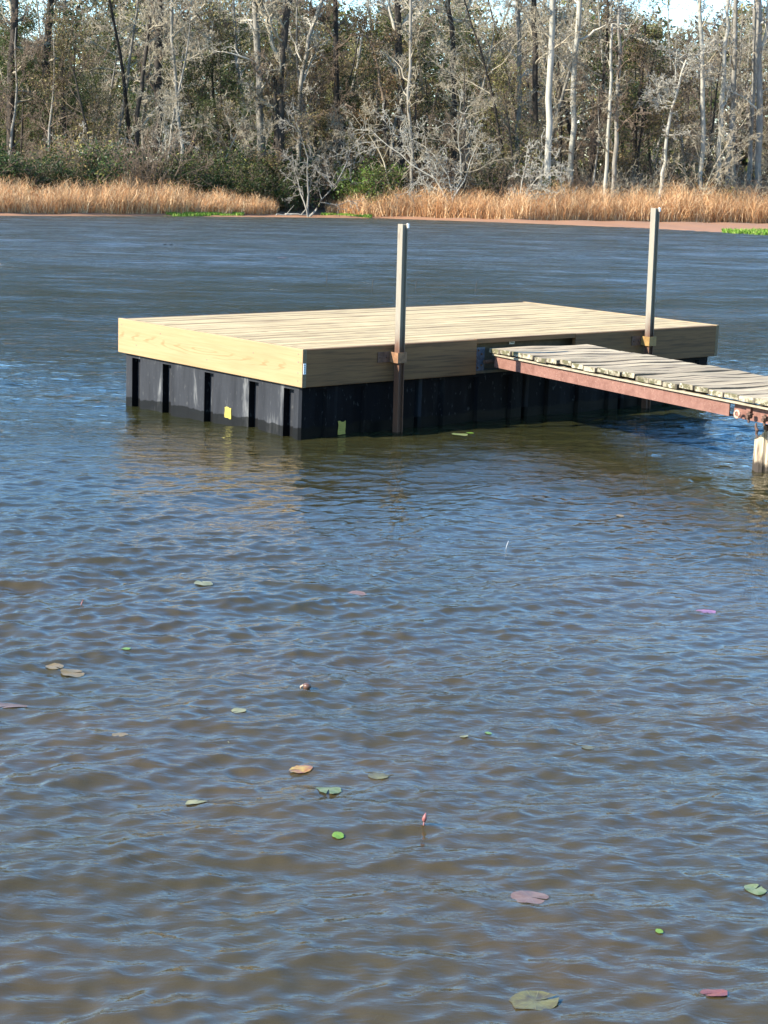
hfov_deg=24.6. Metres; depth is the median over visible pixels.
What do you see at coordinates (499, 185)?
shrub
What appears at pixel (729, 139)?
bare tree
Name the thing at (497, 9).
bare tree
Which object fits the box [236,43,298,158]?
bare tree
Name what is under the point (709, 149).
bare tree
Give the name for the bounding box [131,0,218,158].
bare tree
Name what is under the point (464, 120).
bare tree
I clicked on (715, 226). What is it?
ground
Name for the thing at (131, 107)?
evergreen tree
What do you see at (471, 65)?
oak tree
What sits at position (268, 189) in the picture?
shrub
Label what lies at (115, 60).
bare tree
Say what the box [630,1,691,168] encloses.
bare tree
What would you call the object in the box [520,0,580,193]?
bare tree
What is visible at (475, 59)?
evergreen tree
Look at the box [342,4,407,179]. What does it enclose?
bare tree
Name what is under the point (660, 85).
bare tree
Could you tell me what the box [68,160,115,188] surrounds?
shrub
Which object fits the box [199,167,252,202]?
shrub
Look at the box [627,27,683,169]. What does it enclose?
bare tree
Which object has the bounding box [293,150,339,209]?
shrub
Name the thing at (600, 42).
bare tree
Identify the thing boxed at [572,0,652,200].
bare tree
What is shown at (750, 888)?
lily pad
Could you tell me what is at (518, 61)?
bare tree
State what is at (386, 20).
bare tree
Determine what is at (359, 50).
bare tree
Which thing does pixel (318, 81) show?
bare tree
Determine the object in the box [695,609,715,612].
lily pad
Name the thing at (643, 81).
evergreen tree
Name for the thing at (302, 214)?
driftwood
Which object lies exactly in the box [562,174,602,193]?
shrub
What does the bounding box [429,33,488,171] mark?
evergreen tree
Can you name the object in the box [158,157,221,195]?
shrub
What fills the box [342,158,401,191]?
shrub
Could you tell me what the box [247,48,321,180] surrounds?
bare tree
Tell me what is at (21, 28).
evergreen tree
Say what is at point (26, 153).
shrub
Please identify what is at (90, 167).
shrub
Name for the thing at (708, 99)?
bare tree
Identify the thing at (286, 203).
shrub
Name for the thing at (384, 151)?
shrub
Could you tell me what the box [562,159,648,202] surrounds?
shrub
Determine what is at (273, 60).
evergreen tree
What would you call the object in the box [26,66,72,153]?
evergreen tree
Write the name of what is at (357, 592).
lily pad
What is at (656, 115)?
oak tree
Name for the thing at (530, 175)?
multi stem tree
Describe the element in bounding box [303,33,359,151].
evergreen tree
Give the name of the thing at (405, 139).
multi stem tree
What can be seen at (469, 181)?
shrub
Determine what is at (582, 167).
shrub
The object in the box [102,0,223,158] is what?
bare tree
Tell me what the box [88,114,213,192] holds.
shrub
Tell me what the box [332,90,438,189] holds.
bare tree
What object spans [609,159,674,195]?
shrub
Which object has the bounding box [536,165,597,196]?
shrub
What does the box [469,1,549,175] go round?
bare tree
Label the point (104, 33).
evergreen tree
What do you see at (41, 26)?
bare tree
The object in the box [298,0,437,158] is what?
bare tree
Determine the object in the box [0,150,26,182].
shrub
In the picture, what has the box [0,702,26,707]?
lily pad
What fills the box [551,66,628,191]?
bare tree
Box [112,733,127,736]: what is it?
leaf
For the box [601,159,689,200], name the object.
shrub
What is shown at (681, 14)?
sky
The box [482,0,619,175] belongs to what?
bare tree
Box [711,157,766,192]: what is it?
shrub
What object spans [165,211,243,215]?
water weed
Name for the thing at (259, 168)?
shrub
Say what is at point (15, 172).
shrub
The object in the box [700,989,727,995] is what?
lily pad
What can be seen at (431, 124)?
bare tree
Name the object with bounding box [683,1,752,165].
bare tree
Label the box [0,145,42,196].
shrub
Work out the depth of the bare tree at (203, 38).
136.01 m
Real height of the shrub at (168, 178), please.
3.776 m
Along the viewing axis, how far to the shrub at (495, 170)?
121.13 m
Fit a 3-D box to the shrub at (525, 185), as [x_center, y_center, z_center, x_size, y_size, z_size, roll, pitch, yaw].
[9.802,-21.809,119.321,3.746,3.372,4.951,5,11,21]
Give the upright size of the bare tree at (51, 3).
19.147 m
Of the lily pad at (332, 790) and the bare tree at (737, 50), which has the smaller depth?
the lily pad at (332, 790)
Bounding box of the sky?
[1,0,766,173]
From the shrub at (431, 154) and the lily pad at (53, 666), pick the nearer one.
the lily pad at (53, 666)
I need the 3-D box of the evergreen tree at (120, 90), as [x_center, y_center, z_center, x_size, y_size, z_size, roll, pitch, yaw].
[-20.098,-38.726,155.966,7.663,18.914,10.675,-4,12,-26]
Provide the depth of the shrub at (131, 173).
110.71 m
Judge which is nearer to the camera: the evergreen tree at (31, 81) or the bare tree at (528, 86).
the evergreen tree at (31, 81)
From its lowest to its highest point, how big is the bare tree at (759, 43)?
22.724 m
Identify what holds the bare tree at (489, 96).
on the ground
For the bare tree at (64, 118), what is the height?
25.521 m
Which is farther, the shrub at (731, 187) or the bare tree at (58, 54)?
the bare tree at (58, 54)
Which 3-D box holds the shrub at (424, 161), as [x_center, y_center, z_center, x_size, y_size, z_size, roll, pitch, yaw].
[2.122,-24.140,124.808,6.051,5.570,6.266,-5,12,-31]
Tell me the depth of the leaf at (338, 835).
5.09 m
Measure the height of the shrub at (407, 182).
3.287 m
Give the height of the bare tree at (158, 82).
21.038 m
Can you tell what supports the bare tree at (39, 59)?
on the ground
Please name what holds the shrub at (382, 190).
on the ground
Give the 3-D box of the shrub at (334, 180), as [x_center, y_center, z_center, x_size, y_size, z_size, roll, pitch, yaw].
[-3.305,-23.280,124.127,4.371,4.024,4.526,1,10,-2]
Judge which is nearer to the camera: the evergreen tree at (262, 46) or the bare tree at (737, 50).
the evergreen tree at (262, 46)
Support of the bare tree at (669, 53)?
on the ground
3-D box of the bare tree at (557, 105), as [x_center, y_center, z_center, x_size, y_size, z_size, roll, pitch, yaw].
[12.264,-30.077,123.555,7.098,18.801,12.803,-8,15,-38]
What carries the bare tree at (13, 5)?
on the ground
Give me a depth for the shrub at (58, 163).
105.42 m
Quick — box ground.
[0,171,767,233]
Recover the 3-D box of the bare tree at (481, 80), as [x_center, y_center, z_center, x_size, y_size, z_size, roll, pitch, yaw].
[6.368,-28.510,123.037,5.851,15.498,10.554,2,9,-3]
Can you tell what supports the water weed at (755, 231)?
on the water
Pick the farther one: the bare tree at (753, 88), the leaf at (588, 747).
the bare tree at (753, 88)
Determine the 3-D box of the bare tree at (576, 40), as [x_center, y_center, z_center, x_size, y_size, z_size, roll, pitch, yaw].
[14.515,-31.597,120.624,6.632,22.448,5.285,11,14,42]
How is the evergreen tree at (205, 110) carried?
on the ground
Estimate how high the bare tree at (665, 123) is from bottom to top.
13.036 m
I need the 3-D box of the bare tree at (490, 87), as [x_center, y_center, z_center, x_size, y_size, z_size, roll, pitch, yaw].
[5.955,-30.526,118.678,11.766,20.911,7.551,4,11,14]
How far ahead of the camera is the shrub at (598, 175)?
125.92 m
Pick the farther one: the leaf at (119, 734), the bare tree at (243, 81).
the bare tree at (243, 81)
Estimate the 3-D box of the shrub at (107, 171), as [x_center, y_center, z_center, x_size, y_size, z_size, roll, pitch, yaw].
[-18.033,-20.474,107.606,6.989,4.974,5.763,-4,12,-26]
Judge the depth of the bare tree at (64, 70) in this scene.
170.05 m
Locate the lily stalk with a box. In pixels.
[422,813,426,824]
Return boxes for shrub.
[0,139,47,184]
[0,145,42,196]
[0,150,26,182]
[0,166,19,190]
[3,145,48,168]
[4,116,114,191]
[6,155,59,196]
[9,158,64,190]
[20,148,92,178]
[24,135,145,193]
[33,140,133,183]
[35,152,88,188]
[36,151,95,194]
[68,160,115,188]
[74,140,147,179]
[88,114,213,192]
[99,139,174,188]
[117,158,151,193]
[120,154,169,188]
[133,147,216,194]
[138,159,182,190]
[148,128,240,172]
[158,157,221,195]
[177,152,240,190]
[185,155,244,193]
[187,157,244,192]
[190,143,294,198]
[191,132,292,165]
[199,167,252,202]
[211,160,272,200]
[220,136,271,173]
[226,156,285,198]
[242,157,314,210]
[248,174,286,204]
[264,176,321,211]
[266,136,323,203]
[276,161,325,210]
[284,144,325,203]
[286,160,329,208]
[290,147,333,204]
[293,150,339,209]
[310,136,380,202]
[310,155,367,201]
[316,166,339,207]
[324,153,394,203]
[329,151,407,202]
[339,134,433,176]
[341,160,414,207]
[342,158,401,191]
[376,138,470,170]
[380,169,422,194]
[383,133,463,188]
[399,156,456,192]
[401,154,466,190]
[406,162,483,201]
[429,158,500,196]
[441,142,496,190]
[455,171,515,199]
[459,128,578,185]
[459,158,534,193]
[471,154,551,201]
[475,159,542,195]
[477,155,555,200]
[502,167,551,197]
[534,173,575,196]
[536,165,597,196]
[552,155,611,192]
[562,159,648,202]
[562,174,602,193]
[563,170,611,195]
[576,159,646,192]
[586,152,683,199]
[591,162,664,202]
[596,157,658,185]
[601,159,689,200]
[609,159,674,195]
[638,160,709,192]
[647,152,708,185]
[650,164,710,201]
[672,166,733,193]
[685,165,742,200]
[705,174,756,200]
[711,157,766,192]
[711,161,767,203]
[739,174,767,197]
[746,176,767,203]
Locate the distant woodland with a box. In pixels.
[0,0,767,186]
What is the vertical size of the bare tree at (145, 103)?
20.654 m
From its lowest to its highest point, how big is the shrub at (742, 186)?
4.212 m
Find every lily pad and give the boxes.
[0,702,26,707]
[45,663,63,668]
[60,669,84,676]
[185,800,204,803]
[194,581,212,585]
[231,708,245,712]
[289,765,312,772]
[317,787,340,793]
[349,591,366,594]
[368,773,389,778]
[509,990,558,1009]
[511,891,548,903]
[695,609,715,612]
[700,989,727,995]
[744,884,766,894]
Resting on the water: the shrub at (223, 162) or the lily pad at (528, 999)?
the lily pad at (528, 999)
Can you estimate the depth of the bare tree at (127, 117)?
123.48 m
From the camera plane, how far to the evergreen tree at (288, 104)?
136.72 m
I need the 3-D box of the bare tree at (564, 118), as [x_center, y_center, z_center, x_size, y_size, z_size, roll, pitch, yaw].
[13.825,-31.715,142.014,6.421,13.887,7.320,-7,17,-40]
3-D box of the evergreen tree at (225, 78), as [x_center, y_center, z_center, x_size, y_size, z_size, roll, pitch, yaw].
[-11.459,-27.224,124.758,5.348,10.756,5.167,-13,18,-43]
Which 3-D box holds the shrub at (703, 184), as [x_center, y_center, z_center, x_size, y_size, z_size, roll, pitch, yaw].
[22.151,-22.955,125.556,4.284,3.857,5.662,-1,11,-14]
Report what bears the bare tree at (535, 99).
on the ground
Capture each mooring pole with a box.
[392,224,409,432]
[641,208,660,408]
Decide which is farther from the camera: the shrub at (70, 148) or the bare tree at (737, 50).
the bare tree at (737, 50)
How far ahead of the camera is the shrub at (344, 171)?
121.44 m
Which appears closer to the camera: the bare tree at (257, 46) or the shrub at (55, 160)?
the shrub at (55, 160)
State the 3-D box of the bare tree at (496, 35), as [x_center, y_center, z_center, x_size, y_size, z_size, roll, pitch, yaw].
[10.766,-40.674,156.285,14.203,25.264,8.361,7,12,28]
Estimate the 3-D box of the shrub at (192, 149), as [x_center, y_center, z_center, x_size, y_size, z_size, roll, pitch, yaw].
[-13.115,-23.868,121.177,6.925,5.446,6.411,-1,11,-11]
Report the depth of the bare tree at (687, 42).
134.14 m
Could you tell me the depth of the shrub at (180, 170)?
112.76 m
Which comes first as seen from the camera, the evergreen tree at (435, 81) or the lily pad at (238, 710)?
the lily pad at (238, 710)
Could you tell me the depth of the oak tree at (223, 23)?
125.29 m
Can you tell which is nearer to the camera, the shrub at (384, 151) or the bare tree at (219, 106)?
the shrub at (384, 151)
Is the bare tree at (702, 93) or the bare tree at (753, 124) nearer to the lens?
the bare tree at (702, 93)
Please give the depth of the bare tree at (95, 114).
118.37 m
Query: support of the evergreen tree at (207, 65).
on the ground
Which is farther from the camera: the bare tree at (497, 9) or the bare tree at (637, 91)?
the bare tree at (637, 91)
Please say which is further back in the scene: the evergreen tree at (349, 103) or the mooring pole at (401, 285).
the evergreen tree at (349, 103)
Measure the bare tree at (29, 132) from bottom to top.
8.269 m
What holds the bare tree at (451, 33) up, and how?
on the ground
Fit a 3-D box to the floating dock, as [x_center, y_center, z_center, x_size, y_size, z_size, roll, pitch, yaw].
[0.439,-1.196,15.498,4.885,0.950,2.577,-8,15,-41]
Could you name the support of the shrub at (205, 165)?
on the ground
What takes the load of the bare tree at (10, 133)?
on the ground
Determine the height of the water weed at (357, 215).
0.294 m
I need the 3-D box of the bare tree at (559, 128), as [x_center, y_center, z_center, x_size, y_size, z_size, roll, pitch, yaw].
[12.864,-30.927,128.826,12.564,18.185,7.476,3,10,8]
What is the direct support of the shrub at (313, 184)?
on the ground
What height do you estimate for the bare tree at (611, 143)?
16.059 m
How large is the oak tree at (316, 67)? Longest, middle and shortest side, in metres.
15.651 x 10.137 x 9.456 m
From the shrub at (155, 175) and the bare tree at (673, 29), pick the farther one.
the bare tree at (673, 29)
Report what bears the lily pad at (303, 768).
on the water
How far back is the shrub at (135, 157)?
112.86 m
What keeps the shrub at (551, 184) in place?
on the ground
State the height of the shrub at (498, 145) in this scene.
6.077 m
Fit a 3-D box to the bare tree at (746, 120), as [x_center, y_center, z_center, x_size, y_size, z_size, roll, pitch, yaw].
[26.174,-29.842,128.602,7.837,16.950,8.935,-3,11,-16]
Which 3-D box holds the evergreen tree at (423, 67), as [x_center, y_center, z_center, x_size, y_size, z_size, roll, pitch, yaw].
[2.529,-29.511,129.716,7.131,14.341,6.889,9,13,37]
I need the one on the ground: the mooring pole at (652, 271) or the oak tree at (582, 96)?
the oak tree at (582, 96)
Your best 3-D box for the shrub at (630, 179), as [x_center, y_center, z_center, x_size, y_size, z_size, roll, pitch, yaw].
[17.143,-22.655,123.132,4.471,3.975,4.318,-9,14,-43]
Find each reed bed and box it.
[0,171,282,214]
[323,172,767,223]
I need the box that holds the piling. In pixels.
[752,424,767,471]
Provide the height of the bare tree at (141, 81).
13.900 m
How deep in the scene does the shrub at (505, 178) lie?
119.05 m
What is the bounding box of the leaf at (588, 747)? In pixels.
[582,746,593,748]
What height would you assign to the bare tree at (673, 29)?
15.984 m
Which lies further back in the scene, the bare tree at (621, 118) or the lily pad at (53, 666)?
the bare tree at (621, 118)
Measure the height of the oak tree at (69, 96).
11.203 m
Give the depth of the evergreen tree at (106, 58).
131.56 m
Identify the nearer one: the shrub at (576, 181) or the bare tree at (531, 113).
the shrub at (576, 181)
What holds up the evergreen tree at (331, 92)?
on the ground
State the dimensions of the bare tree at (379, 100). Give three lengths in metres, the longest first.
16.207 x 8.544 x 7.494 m
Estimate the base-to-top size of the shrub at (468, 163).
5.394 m
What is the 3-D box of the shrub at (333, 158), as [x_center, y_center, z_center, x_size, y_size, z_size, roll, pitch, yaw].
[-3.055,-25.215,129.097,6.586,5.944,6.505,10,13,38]
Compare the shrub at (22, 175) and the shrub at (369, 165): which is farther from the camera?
the shrub at (369, 165)
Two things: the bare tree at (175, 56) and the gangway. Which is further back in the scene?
the bare tree at (175, 56)
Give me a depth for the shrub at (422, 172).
121.16 m
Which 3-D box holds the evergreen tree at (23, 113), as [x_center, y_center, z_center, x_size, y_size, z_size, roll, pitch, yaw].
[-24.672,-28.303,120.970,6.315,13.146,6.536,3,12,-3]
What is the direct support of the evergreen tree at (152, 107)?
on the ground
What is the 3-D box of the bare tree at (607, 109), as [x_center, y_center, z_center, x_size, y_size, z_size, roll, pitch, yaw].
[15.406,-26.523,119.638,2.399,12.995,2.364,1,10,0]
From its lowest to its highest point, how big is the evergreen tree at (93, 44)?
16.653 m
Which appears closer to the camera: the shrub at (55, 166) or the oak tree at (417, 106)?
the shrub at (55, 166)
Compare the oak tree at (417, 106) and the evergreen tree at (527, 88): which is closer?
the oak tree at (417, 106)
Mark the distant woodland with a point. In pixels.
(744, 162)
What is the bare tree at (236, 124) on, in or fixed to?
on the ground
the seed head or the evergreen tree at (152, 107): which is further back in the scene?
the evergreen tree at (152, 107)
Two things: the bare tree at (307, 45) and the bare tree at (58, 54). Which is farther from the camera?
the bare tree at (58, 54)
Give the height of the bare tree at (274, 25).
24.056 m
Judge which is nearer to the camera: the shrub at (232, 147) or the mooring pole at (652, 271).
the mooring pole at (652, 271)
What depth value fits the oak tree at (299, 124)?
118.08 m
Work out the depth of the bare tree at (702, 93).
122.06 m
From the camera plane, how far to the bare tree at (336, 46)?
125.06 m
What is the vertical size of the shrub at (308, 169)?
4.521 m
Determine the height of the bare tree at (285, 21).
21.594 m
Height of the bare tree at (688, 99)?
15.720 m
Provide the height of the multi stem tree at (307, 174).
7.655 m
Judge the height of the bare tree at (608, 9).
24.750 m
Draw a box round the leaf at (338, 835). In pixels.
[332,832,343,838]
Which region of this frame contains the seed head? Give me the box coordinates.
[300,683,310,688]
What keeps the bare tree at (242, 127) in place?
on the ground
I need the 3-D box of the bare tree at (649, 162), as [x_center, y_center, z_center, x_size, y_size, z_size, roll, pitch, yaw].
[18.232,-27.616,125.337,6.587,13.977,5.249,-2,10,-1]
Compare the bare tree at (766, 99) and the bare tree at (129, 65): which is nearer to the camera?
the bare tree at (129, 65)
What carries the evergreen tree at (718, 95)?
on the ground
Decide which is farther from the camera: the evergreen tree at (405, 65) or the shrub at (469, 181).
the evergreen tree at (405, 65)
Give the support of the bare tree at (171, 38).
on the ground
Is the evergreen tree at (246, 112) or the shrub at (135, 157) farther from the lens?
the evergreen tree at (246, 112)
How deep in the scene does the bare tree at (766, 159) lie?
137.21 m
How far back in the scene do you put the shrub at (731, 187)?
124.36 m
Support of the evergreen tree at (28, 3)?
on the ground
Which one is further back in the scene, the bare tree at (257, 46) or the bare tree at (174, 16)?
the bare tree at (174, 16)
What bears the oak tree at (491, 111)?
on the ground
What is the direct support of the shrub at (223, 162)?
on the ground
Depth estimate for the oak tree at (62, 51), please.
115.44 m
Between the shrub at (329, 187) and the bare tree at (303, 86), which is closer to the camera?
the shrub at (329, 187)
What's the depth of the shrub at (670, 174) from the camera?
122.28 m
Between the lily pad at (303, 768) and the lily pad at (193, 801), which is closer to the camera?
the lily pad at (193, 801)
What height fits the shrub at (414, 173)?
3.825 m
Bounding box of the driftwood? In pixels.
[285,209,309,215]
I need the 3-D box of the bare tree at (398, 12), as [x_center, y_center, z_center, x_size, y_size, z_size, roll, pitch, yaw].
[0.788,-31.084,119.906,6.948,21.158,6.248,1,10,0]
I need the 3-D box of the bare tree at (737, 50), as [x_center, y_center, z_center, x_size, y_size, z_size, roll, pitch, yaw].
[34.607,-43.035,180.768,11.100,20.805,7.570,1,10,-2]
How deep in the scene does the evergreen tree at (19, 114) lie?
123.48 m
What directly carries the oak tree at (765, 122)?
on the ground
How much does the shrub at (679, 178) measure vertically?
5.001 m
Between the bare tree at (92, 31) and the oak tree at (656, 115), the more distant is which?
the bare tree at (92, 31)
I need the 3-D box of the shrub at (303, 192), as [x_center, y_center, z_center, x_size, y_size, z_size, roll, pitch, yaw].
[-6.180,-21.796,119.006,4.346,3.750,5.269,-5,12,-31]
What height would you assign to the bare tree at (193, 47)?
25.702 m
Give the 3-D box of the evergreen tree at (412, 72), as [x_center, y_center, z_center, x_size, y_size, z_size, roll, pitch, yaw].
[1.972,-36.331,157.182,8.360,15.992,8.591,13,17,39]
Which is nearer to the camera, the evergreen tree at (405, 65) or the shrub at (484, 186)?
the shrub at (484, 186)
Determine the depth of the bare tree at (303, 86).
174.74 m
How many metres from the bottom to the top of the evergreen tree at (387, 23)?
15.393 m
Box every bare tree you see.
[0,0,61,161]
[0,0,74,158]
[0,5,47,163]
[1,84,57,156]
[2,0,106,128]
[18,0,100,160]
[19,2,109,159]
[20,7,78,153]
[21,0,145,167]
[30,0,190,171]
[65,1,144,146]
[67,0,145,140]
[76,102,127,158]
[87,0,228,158]
[95,0,216,151]
[98,0,187,162]
[98,1,225,154]
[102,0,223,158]
[113,1,248,157]
[122,0,238,159]
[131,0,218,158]
[132,0,212,169]
[142,1,214,153]
[144,1,278,126]
[161,0,221,169]
[164,14,250,158]
[167,0,281,160]
[178,1,267,117]
[180,0,285,140]
[180,82,269,171]
[181,0,311,150]
[205,29,269,149]
[208,107,254,164]
[209,0,283,163]
[216,0,320,116]
[230,0,371,206]
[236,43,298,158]
[237,0,326,208]
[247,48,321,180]
[284,107,362,207]
[285,0,334,206]
[285,25,326,145]
[298,0,363,201]
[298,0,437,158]
[303,0,404,141]
[309,104,367,205]
[325,0,442,177]
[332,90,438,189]
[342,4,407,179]
[346,0,440,189]
[355,0,457,142]
[360,0,471,131]
[369,4,446,170]
[383,0,432,201]
[384,0,514,157]
[402,0,560,167]
[407,0,491,183]
[407,36,518,201]
[418,110,457,189]
[431,0,566,139]
[435,0,514,189]
[439,108,517,187]
[451,0,548,170]
[459,9,522,151]
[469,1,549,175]
[479,0,640,180]
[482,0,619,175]
[487,1,546,167]
[490,1,635,193]
[497,1,570,173]
[498,0,627,150]
[500,0,544,180]
[505,0,566,187]
[507,0,589,97]
[512,33,590,181]
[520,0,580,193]
[525,1,598,112]
[533,0,693,188]
[537,0,648,191]
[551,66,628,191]
[558,0,667,156]
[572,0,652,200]
[577,6,673,168]
[584,42,648,173]
[587,7,657,175]
[593,36,684,193]
[594,23,629,192]
[601,4,686,179]
[601,13,716,171]
[627,0,728,173]
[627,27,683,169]
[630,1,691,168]
[634,26,723,205]
[637,53,708,179]
[647,0,745,182]
[656,21,750,185]
[658,91,767,199]
[665,21,723,177]
[672,4,767,181]
[680,28,743,185]
[683,0,767,173]
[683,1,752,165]
[684,0,767,193]
[696,0,748,189]
[698,0,733,195]
[706,15,767,173]
[707,50,767,182]
[710,0,767,193]
[713,47,767,180]
[716,0,741,193]
[736,4,767,192]
[736,36,767,166]
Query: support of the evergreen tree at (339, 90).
on the ground
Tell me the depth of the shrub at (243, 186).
114.16 m
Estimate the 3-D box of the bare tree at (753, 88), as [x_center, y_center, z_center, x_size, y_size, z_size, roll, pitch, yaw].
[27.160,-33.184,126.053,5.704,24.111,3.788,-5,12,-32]
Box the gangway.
[489,344,767,437]
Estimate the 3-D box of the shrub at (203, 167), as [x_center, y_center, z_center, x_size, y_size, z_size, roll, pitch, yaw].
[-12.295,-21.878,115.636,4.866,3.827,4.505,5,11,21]
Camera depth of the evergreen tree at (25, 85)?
147.55 m
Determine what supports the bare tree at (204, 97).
on the ground
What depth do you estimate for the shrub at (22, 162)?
105.93 m
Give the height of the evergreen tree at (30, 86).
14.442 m
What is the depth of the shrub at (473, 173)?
119.18 m
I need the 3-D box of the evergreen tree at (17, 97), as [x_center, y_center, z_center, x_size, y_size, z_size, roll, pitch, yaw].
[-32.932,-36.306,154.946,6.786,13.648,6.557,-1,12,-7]
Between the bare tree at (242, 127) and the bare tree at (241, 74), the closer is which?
the bare tree at (242, 127)
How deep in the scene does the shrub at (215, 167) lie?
117.10 m
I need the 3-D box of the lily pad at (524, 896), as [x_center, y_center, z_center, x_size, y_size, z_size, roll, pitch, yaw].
[0.389,1.024,4.676,0.100,0.008,0.097,-3,11,-22]
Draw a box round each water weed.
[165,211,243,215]
[320,212,372,217]
[721,227,767,234]
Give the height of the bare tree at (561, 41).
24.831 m
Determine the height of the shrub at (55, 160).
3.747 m
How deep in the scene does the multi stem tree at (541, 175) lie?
115.22 m
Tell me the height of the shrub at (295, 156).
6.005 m
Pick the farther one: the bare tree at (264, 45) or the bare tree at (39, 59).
the bare tree at (264, 45)
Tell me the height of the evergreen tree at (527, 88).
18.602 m
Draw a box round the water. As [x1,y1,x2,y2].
[0,216,767,1023]
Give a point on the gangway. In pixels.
(687, 384)
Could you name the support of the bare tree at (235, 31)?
on the ground
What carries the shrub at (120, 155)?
on the ground
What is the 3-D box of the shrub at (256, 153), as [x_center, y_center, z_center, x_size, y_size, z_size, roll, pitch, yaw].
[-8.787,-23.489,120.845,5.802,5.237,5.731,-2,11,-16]
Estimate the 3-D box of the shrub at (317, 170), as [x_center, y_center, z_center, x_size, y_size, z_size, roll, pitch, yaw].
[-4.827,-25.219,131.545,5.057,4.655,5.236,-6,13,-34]
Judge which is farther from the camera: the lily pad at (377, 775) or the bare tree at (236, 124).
the bare tree at (236, 124)
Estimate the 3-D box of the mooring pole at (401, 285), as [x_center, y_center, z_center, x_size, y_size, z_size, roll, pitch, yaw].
[0.118,-0.959,13.553,0.065,2.494,0.059,-7,13,-41]
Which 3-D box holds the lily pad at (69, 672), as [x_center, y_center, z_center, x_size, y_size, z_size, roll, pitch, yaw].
[-1.197,0.617,6.763,0.089,0.014,0.103,-5,13,-32]
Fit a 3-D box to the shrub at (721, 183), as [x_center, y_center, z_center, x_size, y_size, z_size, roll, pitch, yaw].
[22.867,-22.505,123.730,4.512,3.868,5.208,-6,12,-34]
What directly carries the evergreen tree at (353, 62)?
on the ground
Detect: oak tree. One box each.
[5,47,72,154]
[17,7,130,162]
[135,0,272,155]
[226,39,329,180]
[261,0,365,197]
[269,36,373,198]
[341,52,417,161]
[342,32,459,181]
[419,18,523,174]
[465,51,545,190]
[544,1,679,173]
[592,20,711,188]
[722,80,767,182]
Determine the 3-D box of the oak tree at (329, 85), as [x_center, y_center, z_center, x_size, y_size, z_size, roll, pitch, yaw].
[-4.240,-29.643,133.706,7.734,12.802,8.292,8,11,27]
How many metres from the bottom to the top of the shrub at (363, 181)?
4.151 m
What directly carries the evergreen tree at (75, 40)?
on the ground
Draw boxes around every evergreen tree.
[0,0,50,151]
[0,0,91,160]
[0,1,62,167]
[0,3,64,154]
[0,22,39,145]
[0,24,76,154]
[0,35,69,158]
[0,51,108,162]
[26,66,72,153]
[39,0,121,156]
[53,0,124,149]
[65,24,138,161]
[66,71,140,149]
[80,0,152,147]
[97,51,194,167]
[97,73,165,154]
[114,2,197,156]
[119,46,165,154]
[122,8,267,161]
[175,91,227,159]
[188,51,252,165]
[217,7,314,152]
[218,73,273,154]
[226,13,325,160]
[247,66,316,159]
[265,0,329,159]
[284,0,392,163]
[293,1,367,156]
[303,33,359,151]
[311,26,364,153]
[319,58,380,168]
[346,53,379,150]
[350,19,442,166]
[352,2,448,160]
[365,5,472,158]
[372,12,474,165]
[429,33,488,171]
[434,3,531,172]
[481,5,563,167]
[578,17,673,175]
[594,0,677,167]
[673,77,729,176]
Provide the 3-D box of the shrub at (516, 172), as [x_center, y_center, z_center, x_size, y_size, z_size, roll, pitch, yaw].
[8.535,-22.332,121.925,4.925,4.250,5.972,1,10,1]
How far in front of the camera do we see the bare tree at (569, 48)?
158.10 m
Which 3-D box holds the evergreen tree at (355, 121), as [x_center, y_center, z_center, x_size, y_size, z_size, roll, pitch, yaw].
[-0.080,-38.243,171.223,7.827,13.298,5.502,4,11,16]
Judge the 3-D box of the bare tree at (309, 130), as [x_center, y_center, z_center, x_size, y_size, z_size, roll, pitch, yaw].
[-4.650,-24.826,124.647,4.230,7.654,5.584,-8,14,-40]
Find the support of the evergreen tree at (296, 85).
on the ground
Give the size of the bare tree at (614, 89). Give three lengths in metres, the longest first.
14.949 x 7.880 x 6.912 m
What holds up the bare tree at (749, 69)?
on the ground
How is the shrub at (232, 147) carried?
on the ground
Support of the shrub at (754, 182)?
on the ground
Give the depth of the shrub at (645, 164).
128.20 m
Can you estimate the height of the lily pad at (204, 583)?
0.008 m
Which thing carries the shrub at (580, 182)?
on the ground
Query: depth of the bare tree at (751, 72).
165.64 m
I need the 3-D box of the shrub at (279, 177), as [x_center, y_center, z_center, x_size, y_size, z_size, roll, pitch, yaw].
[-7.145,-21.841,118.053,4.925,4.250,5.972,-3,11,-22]
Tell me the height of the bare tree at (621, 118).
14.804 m
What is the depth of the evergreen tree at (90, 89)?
119.30 m
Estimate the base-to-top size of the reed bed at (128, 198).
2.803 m
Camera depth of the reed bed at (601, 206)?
116.43 m
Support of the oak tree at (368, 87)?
on the ground
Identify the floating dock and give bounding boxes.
[118,302,718,439]
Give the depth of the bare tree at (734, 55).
125.41 m
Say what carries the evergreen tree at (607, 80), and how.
on the ground
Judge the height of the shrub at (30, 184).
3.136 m
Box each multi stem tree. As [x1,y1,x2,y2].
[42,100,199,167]
[278,98,384,216]
[349,89,500,204]
[506,128,573,202]
[518,161,576,211]
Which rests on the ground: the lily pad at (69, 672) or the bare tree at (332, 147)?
the bare tree at (332, 147)
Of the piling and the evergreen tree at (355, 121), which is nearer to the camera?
the piling
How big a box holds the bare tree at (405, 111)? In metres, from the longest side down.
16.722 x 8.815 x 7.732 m
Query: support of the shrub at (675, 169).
on the ground
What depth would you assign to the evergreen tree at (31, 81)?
118.95 m
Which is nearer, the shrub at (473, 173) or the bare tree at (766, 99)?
the shrub at (473, 173)
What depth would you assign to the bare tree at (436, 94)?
144.80 m
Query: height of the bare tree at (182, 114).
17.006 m
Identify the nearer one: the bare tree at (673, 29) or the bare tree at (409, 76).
the bare tree at (409, 76)

